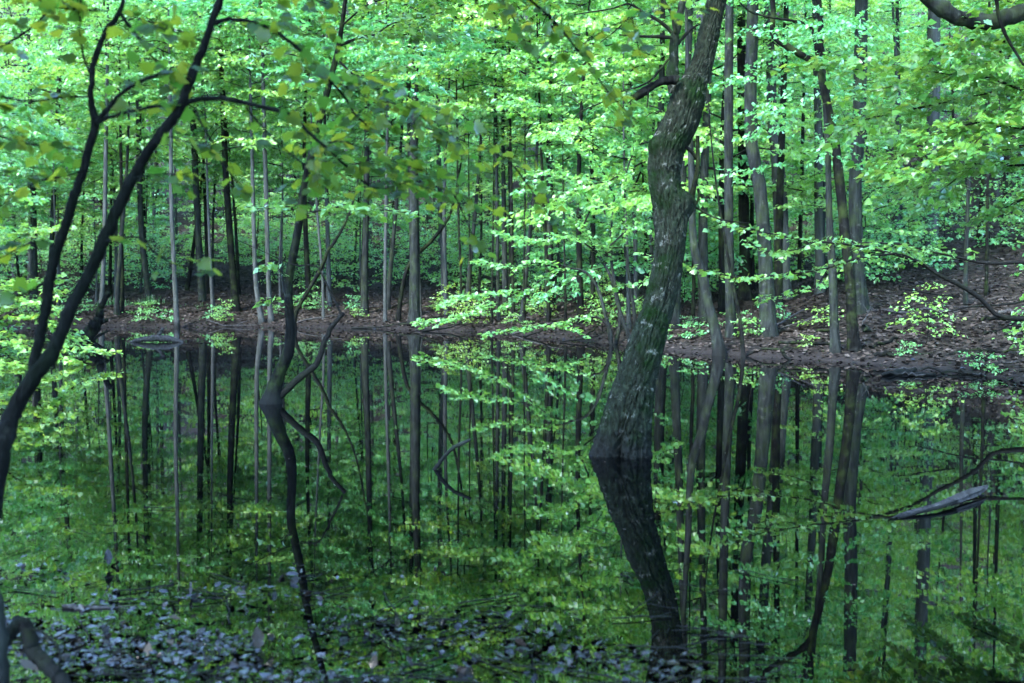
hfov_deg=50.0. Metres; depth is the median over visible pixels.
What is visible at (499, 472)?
floating specks
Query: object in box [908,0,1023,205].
understory tree
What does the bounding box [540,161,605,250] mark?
understory tree
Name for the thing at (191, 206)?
shrub
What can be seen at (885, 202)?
shrub
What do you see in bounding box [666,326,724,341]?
fallen branch
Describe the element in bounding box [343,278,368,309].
shrub
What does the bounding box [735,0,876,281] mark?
woodland tree
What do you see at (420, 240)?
shrub
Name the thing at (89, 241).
shrub
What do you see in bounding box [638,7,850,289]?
understory tree
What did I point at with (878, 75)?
slim tree
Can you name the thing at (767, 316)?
woodland tree
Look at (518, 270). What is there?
shrub
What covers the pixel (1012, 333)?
shrub
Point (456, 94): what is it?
woodland tree
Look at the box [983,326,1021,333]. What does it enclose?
fallen branch
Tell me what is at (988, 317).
fallen branch
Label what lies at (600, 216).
understory tree
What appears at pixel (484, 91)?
understory tree
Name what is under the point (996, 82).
understory tree
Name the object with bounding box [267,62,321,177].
understory tree
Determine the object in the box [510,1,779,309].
understory tree
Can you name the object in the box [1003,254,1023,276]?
shrub
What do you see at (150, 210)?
shrub
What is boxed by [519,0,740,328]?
understory tree
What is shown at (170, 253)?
shrub
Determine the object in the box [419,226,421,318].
woodland tree
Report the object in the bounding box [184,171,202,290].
woodland tree
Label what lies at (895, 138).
understory tree
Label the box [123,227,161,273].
shrub
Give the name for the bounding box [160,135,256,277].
understory tree
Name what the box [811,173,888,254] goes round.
shrub
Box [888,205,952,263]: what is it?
shrub
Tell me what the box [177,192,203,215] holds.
shrub
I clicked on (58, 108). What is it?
woodland tree
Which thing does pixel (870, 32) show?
understory tree
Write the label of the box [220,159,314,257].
understory tree
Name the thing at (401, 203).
shrub
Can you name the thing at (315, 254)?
shrub
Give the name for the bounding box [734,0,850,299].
woodland tree
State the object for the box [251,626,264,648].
fallen leaf
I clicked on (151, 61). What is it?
canopy tree
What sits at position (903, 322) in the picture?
shrub
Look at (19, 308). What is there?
shrub
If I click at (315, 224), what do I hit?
shrub
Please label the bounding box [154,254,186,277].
shrub
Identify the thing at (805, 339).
shrub
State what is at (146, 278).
woodland tree
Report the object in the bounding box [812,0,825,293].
woodland tree
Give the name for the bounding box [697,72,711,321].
slim tree
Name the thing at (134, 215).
shrub
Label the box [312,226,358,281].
shrub
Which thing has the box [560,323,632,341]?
fallen branch
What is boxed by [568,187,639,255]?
shrub
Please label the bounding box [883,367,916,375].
fallen branch
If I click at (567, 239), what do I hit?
shrub
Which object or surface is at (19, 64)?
understory tree
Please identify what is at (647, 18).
slim tree
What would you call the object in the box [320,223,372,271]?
shrub
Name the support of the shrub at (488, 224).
on the ground at (796, 354)
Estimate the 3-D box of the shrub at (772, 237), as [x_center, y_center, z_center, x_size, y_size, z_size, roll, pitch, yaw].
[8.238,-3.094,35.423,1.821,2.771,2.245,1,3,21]
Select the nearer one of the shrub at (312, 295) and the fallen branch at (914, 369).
the fallen branch at (914, 369)
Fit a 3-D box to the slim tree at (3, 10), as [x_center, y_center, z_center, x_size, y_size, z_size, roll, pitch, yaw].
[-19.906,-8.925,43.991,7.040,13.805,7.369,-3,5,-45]
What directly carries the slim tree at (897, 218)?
on the ground at (796, 354)
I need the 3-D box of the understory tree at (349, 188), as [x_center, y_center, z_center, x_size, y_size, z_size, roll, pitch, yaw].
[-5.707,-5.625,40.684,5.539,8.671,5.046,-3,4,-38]
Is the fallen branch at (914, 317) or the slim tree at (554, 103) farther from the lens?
the slim tree at (554, 103)
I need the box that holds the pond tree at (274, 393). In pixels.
[137,0,506,404]
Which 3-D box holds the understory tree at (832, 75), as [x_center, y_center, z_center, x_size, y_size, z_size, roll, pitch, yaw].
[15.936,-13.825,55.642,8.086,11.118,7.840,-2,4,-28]
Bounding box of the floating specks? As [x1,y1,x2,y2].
[7,342,1022,624]
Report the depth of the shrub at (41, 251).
44.69 m
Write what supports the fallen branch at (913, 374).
on the pond water
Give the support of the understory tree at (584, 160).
on the ground at (796, 354)
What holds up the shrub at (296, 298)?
on the ground at (796, 354)
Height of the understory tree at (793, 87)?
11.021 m
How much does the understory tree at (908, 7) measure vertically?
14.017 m
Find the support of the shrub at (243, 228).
on the ground at (796, 354)
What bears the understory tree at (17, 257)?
on the ground at (796, 354)
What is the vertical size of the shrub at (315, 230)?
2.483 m
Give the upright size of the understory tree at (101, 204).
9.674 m
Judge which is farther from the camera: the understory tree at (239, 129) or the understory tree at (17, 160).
the understory tree at (239, 129)
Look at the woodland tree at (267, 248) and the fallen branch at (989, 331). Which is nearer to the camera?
the fallen branch at (989, 331)
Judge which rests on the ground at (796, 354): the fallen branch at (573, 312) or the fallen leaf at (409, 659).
the fallen branch at (573, 312)
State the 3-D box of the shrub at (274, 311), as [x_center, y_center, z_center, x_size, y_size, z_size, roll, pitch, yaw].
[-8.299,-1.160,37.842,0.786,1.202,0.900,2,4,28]
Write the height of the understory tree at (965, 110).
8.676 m
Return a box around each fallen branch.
[187,303,229,312]
[190,300,247,309]
[206,319,249,325]
[280,300,342,309]
[297,315,338,322]
[351,319,427,328]
[399,322,430,325]
[422,315,481,331]
[448,318,482,325]
[501,311,540,317]
[512,318,572,333]
[513,314,559,324]
[523,319,556,337]
[534,309,586,320]
[539,314,575,323]
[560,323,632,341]
[586,318,601,335]
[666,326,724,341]
[746,341,805,355]
[777,308,805,325]
[778,314,827,328]
[780,348,790,359]
[815,329,845,332]
[861,324,872,332]
[868,336,897,348]
[870,308,912,313]
[873,350,895,356]
[881,371,935,375]
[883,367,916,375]
[884,367,917,370]
[895,352,931,354]
[898,296,968,307]
[902,371,925,375]
[913,315,942,319]
[920,306,957,312]
[920,325,939,330]
[921,366,963,373]
[957,368,981,375]
[971,368,987,375]
[972,355,991,358]
[977,347,1023,352]
[981,315,1005,320]
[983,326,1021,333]
[998,308,1023,314]
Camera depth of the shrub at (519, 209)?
46.52 m
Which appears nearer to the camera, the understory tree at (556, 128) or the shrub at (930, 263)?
the shrub at (930, 263)
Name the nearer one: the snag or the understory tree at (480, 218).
the snag
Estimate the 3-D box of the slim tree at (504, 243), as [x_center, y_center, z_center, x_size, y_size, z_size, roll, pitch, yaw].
[-0.420,-5.733,35.038,5.037,10.467,5.272,0,3,7]
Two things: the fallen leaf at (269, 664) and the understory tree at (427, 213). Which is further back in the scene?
the understory tree at (427, 213)
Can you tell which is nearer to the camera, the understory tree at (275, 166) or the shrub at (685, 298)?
the shrub at (685, 298)
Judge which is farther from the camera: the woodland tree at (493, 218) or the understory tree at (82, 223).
the understory tree at (82, 223)
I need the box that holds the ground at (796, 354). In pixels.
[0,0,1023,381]
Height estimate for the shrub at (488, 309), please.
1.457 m
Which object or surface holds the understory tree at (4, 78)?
on the ground at (796, 354)
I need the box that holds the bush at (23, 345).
[0,223,122,368]
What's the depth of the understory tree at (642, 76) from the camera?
57.56 m
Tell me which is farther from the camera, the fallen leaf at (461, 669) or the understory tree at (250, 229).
the understory tree at (250, 229)
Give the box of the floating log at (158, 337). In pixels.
[130,328,183,341]
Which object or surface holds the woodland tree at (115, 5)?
on the ground at (796, 354)
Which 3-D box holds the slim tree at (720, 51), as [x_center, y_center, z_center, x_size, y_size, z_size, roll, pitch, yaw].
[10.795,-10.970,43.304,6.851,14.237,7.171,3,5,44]
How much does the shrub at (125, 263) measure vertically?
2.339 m
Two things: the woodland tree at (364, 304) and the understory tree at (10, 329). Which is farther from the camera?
the woodland tree at (364, 304)
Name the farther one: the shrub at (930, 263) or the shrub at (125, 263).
the shrub at (125, 263)
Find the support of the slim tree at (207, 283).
on the ground at (796, 354)
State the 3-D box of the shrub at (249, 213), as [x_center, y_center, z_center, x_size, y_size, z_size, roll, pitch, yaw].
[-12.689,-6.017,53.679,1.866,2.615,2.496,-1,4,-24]
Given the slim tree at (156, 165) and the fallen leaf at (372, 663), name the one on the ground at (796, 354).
the slim tree at (156, 165)
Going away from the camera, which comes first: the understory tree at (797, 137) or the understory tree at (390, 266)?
the understory tree at (390, 266)
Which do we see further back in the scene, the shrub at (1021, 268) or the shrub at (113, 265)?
the shrub at (113, 265)
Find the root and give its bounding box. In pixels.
[6,616,71,682]
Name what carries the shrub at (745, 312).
on the ground at (796, 354)
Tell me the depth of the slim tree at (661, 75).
29.12 m
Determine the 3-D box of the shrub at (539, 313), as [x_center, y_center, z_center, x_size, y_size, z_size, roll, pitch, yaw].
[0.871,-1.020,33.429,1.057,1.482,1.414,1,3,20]
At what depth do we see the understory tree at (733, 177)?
43.60 m
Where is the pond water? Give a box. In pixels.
[0,327,1023,682]
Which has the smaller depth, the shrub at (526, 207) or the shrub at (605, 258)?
the shrub at (605, 258)
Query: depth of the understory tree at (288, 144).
63.13 m
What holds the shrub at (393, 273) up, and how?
on the ground at (796, 354)
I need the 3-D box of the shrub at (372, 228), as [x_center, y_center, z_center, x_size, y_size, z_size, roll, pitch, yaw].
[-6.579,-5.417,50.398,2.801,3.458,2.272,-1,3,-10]
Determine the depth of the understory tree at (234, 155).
42.49 m
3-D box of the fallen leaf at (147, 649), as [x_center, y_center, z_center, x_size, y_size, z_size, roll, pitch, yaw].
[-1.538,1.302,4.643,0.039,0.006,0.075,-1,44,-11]
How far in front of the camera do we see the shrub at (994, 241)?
31.45 m
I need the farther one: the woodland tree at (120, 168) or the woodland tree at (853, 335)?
the woodland tree at (120, 168)
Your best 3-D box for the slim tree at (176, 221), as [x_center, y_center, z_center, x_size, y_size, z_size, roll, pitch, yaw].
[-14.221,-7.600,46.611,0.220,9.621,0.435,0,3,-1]
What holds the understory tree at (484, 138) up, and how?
on the ground at (796, 354)
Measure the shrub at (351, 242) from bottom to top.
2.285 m
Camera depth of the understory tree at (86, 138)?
59.69 m
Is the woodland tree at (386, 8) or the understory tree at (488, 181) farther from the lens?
the understory tree at (488, 181)
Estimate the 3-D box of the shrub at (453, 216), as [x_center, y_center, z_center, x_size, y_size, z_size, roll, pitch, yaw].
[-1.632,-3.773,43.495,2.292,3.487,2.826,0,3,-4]
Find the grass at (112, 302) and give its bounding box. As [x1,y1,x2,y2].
[90,294,216,307]
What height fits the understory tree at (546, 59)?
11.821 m
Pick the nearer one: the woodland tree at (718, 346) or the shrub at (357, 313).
the woodland tree at (718, 346)
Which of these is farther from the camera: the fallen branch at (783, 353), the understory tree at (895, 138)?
the understory tree at (895, 138)
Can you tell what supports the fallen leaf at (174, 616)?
on the pond water
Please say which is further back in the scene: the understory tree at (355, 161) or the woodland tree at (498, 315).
the understory tree at (355, 161)
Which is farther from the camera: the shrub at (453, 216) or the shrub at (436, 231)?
the shrub at (436, 231)
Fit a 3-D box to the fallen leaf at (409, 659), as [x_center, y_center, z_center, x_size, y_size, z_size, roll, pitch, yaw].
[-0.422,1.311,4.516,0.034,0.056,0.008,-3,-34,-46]
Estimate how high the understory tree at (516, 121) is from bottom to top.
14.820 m
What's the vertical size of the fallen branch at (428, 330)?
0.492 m
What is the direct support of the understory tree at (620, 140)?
on the ground at (796, 354)
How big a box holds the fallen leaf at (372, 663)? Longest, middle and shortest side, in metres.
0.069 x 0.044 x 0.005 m
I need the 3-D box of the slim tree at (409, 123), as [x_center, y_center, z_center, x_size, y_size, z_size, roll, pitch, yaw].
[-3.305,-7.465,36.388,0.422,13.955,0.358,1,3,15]
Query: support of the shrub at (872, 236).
on the ground at (796, 354)
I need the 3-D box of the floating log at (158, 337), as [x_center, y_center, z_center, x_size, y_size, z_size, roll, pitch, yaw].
[-8.969,-0.147,27.708,1.351,0.412,0.188,0,3,0]
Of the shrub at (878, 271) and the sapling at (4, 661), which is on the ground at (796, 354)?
the shrub at (878, 271)
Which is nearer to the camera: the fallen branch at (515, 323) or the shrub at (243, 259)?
the fallen branch at (515, 323)
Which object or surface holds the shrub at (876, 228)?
on the ground at (796, 354)
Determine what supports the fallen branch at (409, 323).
on the ground at (796, 354)
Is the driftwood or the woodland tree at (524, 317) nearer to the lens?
the driftwood
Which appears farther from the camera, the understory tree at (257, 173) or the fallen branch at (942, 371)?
the understory tree at (257, 173)
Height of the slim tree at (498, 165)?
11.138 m
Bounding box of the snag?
[70,291,111,340]
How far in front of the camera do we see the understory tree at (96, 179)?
40.21 m
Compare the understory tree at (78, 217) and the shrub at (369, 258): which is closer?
the shrub at (369, 258)
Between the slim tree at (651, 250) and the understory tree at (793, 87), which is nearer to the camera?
the slim tree at (651, 250)
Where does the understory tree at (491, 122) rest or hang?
on the ground at (796, 354)
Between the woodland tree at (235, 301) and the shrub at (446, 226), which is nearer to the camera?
the woodland tree at (235, 301)
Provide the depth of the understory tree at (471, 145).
58.84 m
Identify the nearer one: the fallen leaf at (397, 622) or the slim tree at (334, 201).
the fallen leaf at (397, 622)
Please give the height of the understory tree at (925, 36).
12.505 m
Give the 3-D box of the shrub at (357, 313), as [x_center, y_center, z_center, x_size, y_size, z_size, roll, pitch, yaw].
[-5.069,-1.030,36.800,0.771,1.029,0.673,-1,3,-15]
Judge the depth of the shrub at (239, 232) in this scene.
50.63 m
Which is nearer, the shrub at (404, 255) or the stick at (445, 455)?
the stick at (445, 455)
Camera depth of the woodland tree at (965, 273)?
25.25 m
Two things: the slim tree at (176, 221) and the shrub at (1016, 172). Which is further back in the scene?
the slim tree at (176, 221)
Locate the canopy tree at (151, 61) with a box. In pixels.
[102,2,191,131]
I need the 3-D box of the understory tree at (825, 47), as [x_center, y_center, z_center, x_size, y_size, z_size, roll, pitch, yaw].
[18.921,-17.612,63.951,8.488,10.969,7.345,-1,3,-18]
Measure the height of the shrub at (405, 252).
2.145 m
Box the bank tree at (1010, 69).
[605,21,1023,320]
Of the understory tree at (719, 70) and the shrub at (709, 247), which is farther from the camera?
the understory tree at (719, 70)
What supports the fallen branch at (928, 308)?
on the ground at (796, 354)
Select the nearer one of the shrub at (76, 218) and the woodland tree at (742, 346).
the woodland tree at (742, 346)
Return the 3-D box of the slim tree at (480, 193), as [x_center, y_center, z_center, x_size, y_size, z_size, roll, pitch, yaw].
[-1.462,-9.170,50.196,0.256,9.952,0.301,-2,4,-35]
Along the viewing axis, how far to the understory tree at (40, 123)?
22.45 m
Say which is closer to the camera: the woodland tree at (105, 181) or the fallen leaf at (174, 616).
the fallen leaf at (174, 616)
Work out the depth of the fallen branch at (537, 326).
31.53 m
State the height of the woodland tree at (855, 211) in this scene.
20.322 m
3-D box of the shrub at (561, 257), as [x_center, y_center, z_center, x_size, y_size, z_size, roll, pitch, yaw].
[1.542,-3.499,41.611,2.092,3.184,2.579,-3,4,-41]
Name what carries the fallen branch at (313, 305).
on the ground at (796, 354)
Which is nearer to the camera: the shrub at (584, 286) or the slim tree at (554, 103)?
the shrub at (584, 286)
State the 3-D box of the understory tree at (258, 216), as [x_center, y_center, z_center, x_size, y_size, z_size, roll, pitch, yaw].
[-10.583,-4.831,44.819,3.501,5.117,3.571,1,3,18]
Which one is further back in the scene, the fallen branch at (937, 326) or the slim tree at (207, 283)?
the slim tree at (207, 283)
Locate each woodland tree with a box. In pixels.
[0,0,154,304]
[0,0,210,318]
[11,0,216,301]
[20,0,210,312]
[45,0,268,327]
[88,0,275,301]
[118,0,306,311]
[141,0,356,323]
[159,2,363,322]
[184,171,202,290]
[213,0,421,318]
[278,0,467,313]
[285,0,479,321]
[294,94,369,328]
[316,0,498,326]
[321,0,567,322]
[376,1,519,271]
[379,0,583,320]
[395,119,466,321]
[412,0,603,319]
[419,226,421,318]
[423,0,651,322]
[468,98,471,319]
[490,70,494,322]
[523,38,525,324]
[561,13,567,320]
[593,0,745,328]
[685,6,726,355]
[690,1,695,318]
[707,0,950,351]
[707,88,745,356]
[724,0,737,337]
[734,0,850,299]
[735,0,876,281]
[737,4,751,300]
[744,0,778,337]
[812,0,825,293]
[822,48,841,353]
[848,0,869,314]
[875,0,940,254]
[895,1,903,243]
[952,0,989,238]
[963,106,971,305]
[984,4,990,295]
[1001,28,1010,222]
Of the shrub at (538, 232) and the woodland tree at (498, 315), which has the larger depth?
the shrub at (538, 232)
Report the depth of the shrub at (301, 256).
45.38 m
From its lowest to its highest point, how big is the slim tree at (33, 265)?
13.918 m
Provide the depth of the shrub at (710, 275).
32.16 m
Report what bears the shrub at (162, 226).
on the ground at (796, 354)
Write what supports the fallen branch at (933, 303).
on the ground at (796, 354)
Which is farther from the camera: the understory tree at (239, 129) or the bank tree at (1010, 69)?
the understory tree at (239, 129)
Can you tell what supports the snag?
in the pond water
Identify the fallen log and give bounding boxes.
[778,341,845,344]
[944,349,976,355]
[1004,331,1021,335]
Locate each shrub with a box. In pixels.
[0,251,28,288]
[0,280,25,314]
[0,331,27,357]
[4,211,66,270]
[6,212,71,279]
[13,294,39,314]
[56,186,112,251]
[56,204,93,243]
[56,278,91,310]
[59,215,98,251]
[60,235,90,274]
[62,226,92,264]
[63,227,113,290]
[95,219,155,287]
[95,243,134,282]
[97,250,130,278]
[106,201,151,259]
[108,220,139,261]
[112,188,180,248]
[118,203,170,264]
[122,283,158,313]
[123,225,175,289]
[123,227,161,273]
[132,294,155,321]
[148,198,182,243]
[148,217,170,255]
[152,296,182,321]
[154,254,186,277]
[159,232,189,273]
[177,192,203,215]
[179,234,204,258]
[180,201,223,249]
[199,293,226,319]
[208,299,235,324]
[211,196,259,252]
[220,215,251,240]
[224,245,251,269]
[236,194,271,228]
[243,226,277,261]
[247,192,313,262]
[256,221,310,282]
[264,293,284,314]
[273,234,315,273]
[283,231,325,288]
[289,188,346,245]
[293,290,304,305]
[294,293,321,304]
[295,235,335,279]
[296,286,328,312]
[299,209,369,291]
[299,216,330,253]
[309,223,346,270]
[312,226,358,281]
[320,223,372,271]
[324,176,373,235]
[330,194,375,252]
[334,224,380,261]
[341,192,397,249]
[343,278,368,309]
[344,238,387,270]
[351,295,368,317]
[356,222,397,270]
[368,257,403,285]
[373,199,426,252]
[387,226,434,276]
[387,233,426,270]
[395,227,433,254]
[419,202,471,264]
[420,231,452,279]
[423,216,456,254]
[426,206,457,249]
[429,221,487,288]
[430,220,487,263]
[430,254,463,283]
[430,283,476,317]
[447,202,499,275]
[448,237,501,293]
[449,234,501,279]
[458,292,489,329]
[462,192,514,257]
[471,242,531,288]
[472,290,495,318]
[487,306,510,317]
[499,205,559,277]
[500,248,543,286]
[501,202,544,256]
[501,274,552,313]
[501,304,520,323]
[507,228,563,293]
[513,178,539,226]
[518,225,560,267]
[521,185,574,233]
[525,285,557,318]
[530,218,575,275]
[543,219,588,272]
[552,273,589,308]
[555,259,601,303]
[556,211,602,258]
[557,235,601,278]
[561,261,590,286]
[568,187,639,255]
[575,286,610,299]
[579,286,625,333]
[583,268,622,306]
[585,237,624,290]
[592,291,615,319]
[598,213,647,277]
[619,275,642,311]
[624,282,643,312]
[641,268,710,307]
[649,236,697,292]
[672,299,709,338]
[680,306,702,325]
[683,211,737,296]
[683,244,737,292]
[685,236,718,266]
[687,198,769,288]
[707,310,751,325]
[730,297,766,338]
[734,203,790,266]
[737,175,792,250]
[738,206,796,272]
[754,205,812,274]
[757,285,795,322]
[768,194,813,250]
[789,208,825,269]
[792,289,843,326]
[796,192,836,238]
[798,320,819,346]
[802,185,896,276]
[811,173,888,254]
[825,193,906,284]
[862,158,911,233]
[863,184,930,263]
[864,205,892,247]
[865,107,915,171]
[866,192,921,241]
[869,166,963,270]
[885,282,967,342]
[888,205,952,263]
[893,328,921,355]
[903,200,946,230]
[916,199,976,236]
[943,159,1023,249]
[958,328,1004,374]
[969,181,1023,242]
[974,166,1023,242]
[992,306,1023,348]
[999,150,1023,188]
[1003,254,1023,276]
[1013,294,1023,355]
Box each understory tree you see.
[0,0,214,314]
[0,1,83,249]
[0,9,61,157]
[0,11,123,313]
[0,60,146,293]
[0,67,73,223]
[0,94,69,232]
[0,101,80,297]
[0,193,37,275]
[0,226,21,338]
[0,253,30,333]
[1,24,129,223]
[1,179,45,206]
[33,127,162,301]
[37,68,136,275]
[41,45,163,225]
[42,56,134,203]
[53,26,165,293]
[75,118,167,247]
[77,93,210,292]
[93,55,198,201]
[99,93,190,171]
[103,6,300,313]
[134,37,286,285]
[159,54,290,231]
[159,70,257,223]
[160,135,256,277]
[167,31,290,294]
[176,16,364,304]
[178,23,285,215]
[190,5,330,196]
[208,91,295,202]
[208,114,284,183]
[214,0,396,310]
[214,169,289,271]
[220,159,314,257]
[230,37,340,291]
[242,162,314,246]
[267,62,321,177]
[268,52,314,181]
[271,0,492,310]
[271,92,327,211]
[286,69,433,306]
[286,74,427,278]
[294,97,407,225]
[301,75,398,284]
[329,100,425,181]
[341,3,553,296]
[347,69,466,232]
[348,0,576,314]
[373,49,494,232]
[375,56,465,173]
[390,152,471,239]
[412,0,628,321]
[419,89,499,188]
[422,2,536,209]
[431,25,538,160]
[433,80,528,303]
[453,0,669,308]
[453,92,537,232]
[460,167,542,268]
[466,97,527,153]
[475,45,636,293]
[482,105,575,218]
[489,0,681,324]
[493,0,902,312]
[506,54,613,183]
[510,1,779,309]
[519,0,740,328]
[521,65,646,218]
[522,15,582,116]
[533,20,639,173]
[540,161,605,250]
[546,1,769,269]
[559,145,647,268]
[566,1,701,189]
[572,0,668,296]
[582,103,709,293]
[599,31,755,289]
[601,159,689,278]
[613,48,718,187]
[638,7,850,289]
[656,10,736,177]
[686,172,757,281]
[693,6,800,165]
[693,10,810,170]
[698,123,772,235]
[712,48,757,138]
[713,9,848,140]
[715,59,831,179]
[733,27,874,221]
[762,0,981,218]
[767,13,971,288]
[768,0,885,145]
[769,121,889,248]
[786,0,916,118]
[786,0,964,197]
[792,1,904,92]
[807,0,968,159]
[839,0,1023,163]
[844,0,995,161]
[868,0,1002,103]
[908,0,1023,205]
[941,51,1023,168]
[963,0,1021,118]
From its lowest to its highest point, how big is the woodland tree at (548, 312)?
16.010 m
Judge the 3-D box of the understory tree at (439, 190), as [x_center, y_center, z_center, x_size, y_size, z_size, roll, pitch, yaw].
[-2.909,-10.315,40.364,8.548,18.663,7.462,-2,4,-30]
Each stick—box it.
[62,604,137,608]
[432,438,470,469]
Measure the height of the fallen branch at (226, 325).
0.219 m
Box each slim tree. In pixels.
[0,0,89,279]
[0,1,111,280]
[26,1,37,301]
[44,17,186,296]
[63,26,75,257]
[91,2,231,242]
[134,45,260,293]
[135,35,141,249]
[142,92,148,269]
[146,59,156,262]
[174,57,178,263]
[246,0,401,306]
[312,0,432,257]
[328,64,335,246]
[337,57,435,260]
[406,1,410,259]
[420,15,573,315]
[442,19,452,314]
[478,58,482,239]
[494,94,499,242]
[497,0,668,284]
[507,77,510,309]
[513,22,605,260]
[523,13,530,236]
[543,4,552,314]
[563,0,697,237]
[589,7,595,315]
[613,87,618,263]
[618,26,624,269]
[650,22,657,269]
[657,0,664,126]
[657,0,911,305]
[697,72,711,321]
[715,1,871,115]
[762,0,906,269]
[788,0,924,143]
[891,2,900,252]
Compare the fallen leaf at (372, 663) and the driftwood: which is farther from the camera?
the driftwood
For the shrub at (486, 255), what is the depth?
41.59 m
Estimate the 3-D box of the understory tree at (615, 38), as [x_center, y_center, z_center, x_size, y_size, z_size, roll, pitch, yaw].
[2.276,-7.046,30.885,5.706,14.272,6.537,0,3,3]
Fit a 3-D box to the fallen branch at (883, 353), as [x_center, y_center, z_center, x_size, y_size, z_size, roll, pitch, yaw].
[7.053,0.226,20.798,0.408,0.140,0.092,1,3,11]
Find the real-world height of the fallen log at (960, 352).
0.249 m
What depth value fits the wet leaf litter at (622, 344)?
23.53 m
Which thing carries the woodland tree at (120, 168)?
on the ground at (796, 354)
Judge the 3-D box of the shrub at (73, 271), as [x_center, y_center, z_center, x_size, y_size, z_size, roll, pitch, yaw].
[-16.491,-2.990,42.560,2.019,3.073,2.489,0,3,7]
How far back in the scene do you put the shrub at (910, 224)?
32.39 m
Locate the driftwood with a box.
[891,485,987,518]
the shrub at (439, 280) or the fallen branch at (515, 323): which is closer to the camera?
the fallen branch at (515, 323)
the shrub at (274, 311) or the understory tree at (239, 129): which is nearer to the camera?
the shrub at (274, 311)
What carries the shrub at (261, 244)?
on the ground at (796, 354)
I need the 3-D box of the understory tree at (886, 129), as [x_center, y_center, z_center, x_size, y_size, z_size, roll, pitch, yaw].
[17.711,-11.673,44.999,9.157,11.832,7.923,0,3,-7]
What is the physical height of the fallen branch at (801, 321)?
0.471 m
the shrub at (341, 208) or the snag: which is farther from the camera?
the shrub at (341, 208)
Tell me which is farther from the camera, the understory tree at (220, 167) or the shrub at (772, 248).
the understory tree at (220, 167)
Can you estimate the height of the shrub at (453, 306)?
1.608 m
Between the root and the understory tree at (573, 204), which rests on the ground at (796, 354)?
the understory tree at (573, 204)
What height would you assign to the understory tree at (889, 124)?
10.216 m
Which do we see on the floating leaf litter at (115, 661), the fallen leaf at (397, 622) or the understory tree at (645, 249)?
the fallen leaf at (397, 622)
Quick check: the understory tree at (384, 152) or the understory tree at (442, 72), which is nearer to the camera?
the understory tree at (442, 72)
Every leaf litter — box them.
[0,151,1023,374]
[0,529,756,682]
[2,321,1023,386]
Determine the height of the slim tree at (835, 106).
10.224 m
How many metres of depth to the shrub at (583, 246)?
44.70 m
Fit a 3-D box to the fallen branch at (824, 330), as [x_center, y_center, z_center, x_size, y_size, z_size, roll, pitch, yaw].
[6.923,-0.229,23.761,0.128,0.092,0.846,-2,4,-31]
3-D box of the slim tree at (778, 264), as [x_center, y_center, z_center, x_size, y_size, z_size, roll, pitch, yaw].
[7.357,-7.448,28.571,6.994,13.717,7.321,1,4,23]
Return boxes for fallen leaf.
[20,659,38,671]
[104,548,112,564]
[144,642,152,656]
[167,615,180,619]
[225,661,239,668]
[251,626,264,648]
[265,657,273,667]
[368,654,377,670]
[394,617,399,628]
[406,654,412,664]
[456,665,466,673]
[622,676,630,682]
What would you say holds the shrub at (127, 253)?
on the ground at (796, 354)
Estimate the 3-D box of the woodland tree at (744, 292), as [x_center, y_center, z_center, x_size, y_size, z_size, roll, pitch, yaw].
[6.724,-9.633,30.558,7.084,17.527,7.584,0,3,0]
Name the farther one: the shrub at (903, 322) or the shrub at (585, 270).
the shrub at (585, 270)
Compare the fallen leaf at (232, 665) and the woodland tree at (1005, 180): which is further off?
the woodland tree at (1005, 180)
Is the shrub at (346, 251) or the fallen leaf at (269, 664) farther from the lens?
the shrub at (346, 251)
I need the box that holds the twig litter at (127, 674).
[0,507,802,682]
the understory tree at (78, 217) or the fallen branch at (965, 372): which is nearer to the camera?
the fallen branch at (965, 372)
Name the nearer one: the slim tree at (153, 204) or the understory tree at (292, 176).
the slim tree at (153, 204)
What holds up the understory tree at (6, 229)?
on the ground at (796, 354)
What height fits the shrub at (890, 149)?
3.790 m
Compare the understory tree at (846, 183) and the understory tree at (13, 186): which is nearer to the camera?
the understory tree at (846, 183)
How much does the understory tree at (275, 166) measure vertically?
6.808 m
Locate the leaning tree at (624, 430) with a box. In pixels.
[573,0,749,458]
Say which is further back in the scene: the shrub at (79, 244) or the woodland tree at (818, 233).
the shrub at (79, 244)
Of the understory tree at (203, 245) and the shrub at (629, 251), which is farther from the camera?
the understory tree at (203, 245)
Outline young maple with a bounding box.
[0,0,720,528]
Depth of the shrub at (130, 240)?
47.97 m
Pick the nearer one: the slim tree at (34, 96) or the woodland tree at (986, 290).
the woodland tree at (986, 290)
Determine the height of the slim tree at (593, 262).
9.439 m
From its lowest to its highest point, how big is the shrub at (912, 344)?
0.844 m
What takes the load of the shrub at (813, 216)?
on the ground at (796, 354)
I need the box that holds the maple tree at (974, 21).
[770,0,1023,232]
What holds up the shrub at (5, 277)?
on the ground at (796, 354)
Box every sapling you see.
[0,592,9,682]
[411,90,686,344]
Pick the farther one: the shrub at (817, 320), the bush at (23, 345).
the shrub at (817, 320)
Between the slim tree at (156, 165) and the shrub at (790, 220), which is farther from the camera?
the slim tree at (156, 165)
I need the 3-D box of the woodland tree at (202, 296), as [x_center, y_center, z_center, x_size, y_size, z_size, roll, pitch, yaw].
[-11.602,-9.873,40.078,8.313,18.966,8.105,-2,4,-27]
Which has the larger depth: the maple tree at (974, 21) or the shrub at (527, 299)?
the shrub at (527, 299)
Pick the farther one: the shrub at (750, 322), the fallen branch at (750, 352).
the shrub at (750, 322)
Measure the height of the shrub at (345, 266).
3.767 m
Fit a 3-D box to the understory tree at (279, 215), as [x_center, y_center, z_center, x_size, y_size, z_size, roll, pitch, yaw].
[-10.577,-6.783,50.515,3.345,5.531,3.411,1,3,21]
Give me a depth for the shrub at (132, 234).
48.76 m
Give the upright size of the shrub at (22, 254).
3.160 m

